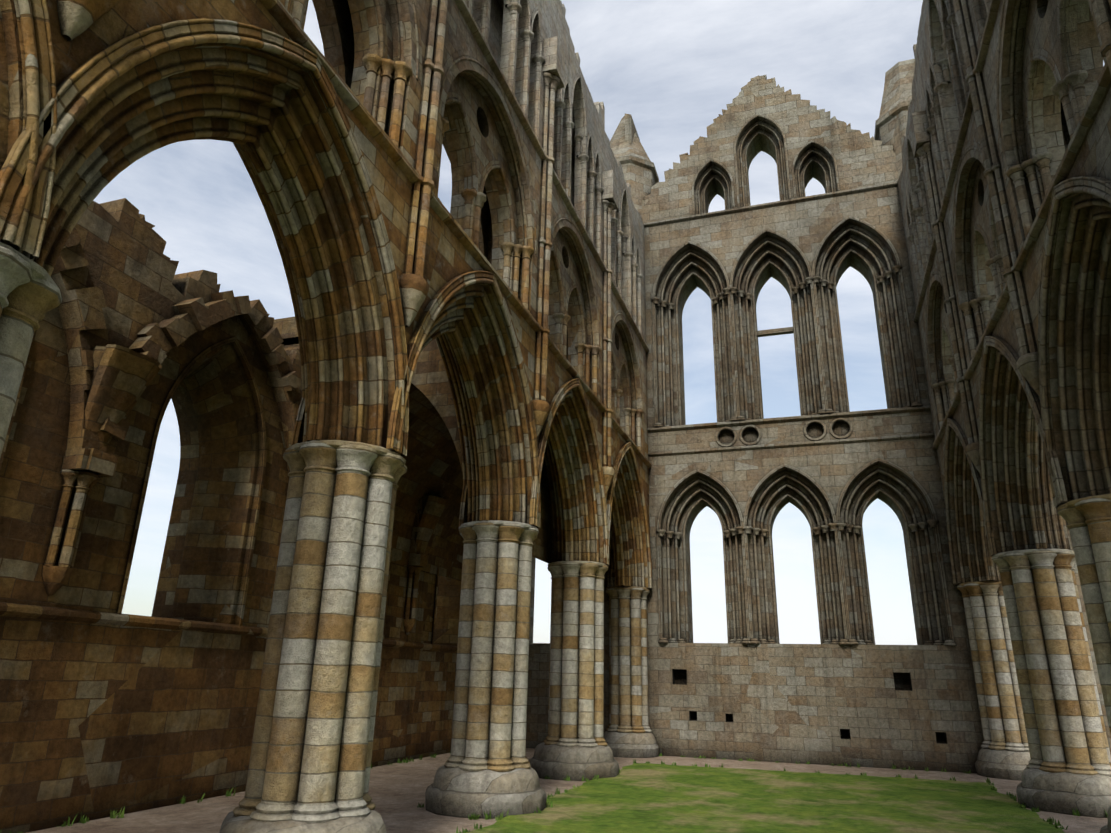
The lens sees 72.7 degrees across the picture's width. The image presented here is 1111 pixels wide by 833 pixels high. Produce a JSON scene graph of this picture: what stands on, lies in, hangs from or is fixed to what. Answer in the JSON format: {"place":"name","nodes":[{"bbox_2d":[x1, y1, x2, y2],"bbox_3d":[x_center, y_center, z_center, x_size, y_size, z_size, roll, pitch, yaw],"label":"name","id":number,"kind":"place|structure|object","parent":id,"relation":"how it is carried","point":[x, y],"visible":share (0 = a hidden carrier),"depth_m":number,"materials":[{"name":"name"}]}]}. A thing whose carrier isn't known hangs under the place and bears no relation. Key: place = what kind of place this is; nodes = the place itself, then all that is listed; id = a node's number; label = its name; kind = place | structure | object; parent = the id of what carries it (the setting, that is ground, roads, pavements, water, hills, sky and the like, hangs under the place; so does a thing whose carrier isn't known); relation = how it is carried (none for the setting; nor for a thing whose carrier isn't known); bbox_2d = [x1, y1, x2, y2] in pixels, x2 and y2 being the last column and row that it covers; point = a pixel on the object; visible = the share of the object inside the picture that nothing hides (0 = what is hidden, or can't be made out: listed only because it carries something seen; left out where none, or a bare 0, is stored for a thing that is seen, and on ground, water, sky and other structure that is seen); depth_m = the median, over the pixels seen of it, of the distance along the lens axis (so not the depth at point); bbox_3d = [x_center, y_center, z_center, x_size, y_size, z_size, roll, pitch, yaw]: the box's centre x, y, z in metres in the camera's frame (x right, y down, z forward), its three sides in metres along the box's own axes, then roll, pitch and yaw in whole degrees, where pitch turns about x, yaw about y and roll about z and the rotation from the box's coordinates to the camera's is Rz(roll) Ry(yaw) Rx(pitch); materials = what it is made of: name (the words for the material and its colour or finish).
{"place":"outdoors","nodes":[
{"label":"outdoors","id":0,"kind":"place"},
{"bbox_2d":[27,748,1107,832],"bbox_3d":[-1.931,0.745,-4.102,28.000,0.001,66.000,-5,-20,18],"label":"gravel path","id":1,"kind":"structure","parent":0,"point":[396,792],"depth_m":12.67,"materials":[{"name":"grey gravel"}]},
{"bbox_2d":[0,198,605,832],"bbox_3d":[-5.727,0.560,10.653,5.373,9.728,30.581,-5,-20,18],"label":"aisle wall","id":2,"kind":"structure","parent":1,"relation":"on","point":[106,706],"depth_m":12.16,"materials":[{"name":"stone"}]},
{"bbox_2d":[0,751,1107,832],"bbox_3d":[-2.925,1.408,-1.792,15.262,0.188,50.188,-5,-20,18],"label":"grass tufts","id":3,"kind":"object","parent":1,"relation":"on","point":[487,817],"visible":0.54,"depth_m":12.98,"materials":[{"name":"green plant"}]},
{"bbox_2d":[0,241,1110,822],"bbox_3d":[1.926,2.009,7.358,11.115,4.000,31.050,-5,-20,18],"label":"columns","id":4,"kind":"structure","parent":1,"relation":"on","point":[314,725],"depth_m":12.10,"materials":[{"name":"beige stone"}]},
{"bbox_2d":[0,0,651,588],"bbox_3d":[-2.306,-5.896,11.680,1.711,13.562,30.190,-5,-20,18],"label":"left arcade wall","id":5,"kind":"structure","parent":4,"relation":"attached to","point":[512,282],"depth_m":10.56,"materials":[{"name":"stone"}]},
{"bbox_2d":[219,731,1110,832],"bbox_3d":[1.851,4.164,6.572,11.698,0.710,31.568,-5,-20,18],"label":"column bases","id":6,"kind":"object","parent":1,"relation":"on","point":[456,792],"visible":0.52,"depth_m":13.02,"materials":[{"name":"grey stone"}]},
{"bbox_2d":[93,0,1104,644],"label":"sky","id":7,"kind":"structure","parent":0,"point":[673,66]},
{"bbox_2d":[466,763,1064,832],"bbox_3d":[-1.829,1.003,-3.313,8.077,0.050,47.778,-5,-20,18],"label":"grass lawn","id":8,"kind":"structure","parent":0,"point":[648,798],"depth_m":12.98,"materials":[{"name":"green plant"}]},
{"bbox_2d":[526,59,1110,772],"bbox_3d":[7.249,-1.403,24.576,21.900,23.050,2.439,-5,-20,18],"label":"end wall","id":9,"kind":"structure","parent":0,"point":[832,469],"depth_m":22.95,"materials":[{"name":"grey stone"}]},
{"bbox_2d":[898,0,1110,584],"bbox_3d":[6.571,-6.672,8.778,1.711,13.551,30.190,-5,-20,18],"label":"right arcade wall","id":10,"kind":"structure","parent":0,"point":[1004,185],"depth_m":13.00,"materials":[{"name":"stone"}]}
]}

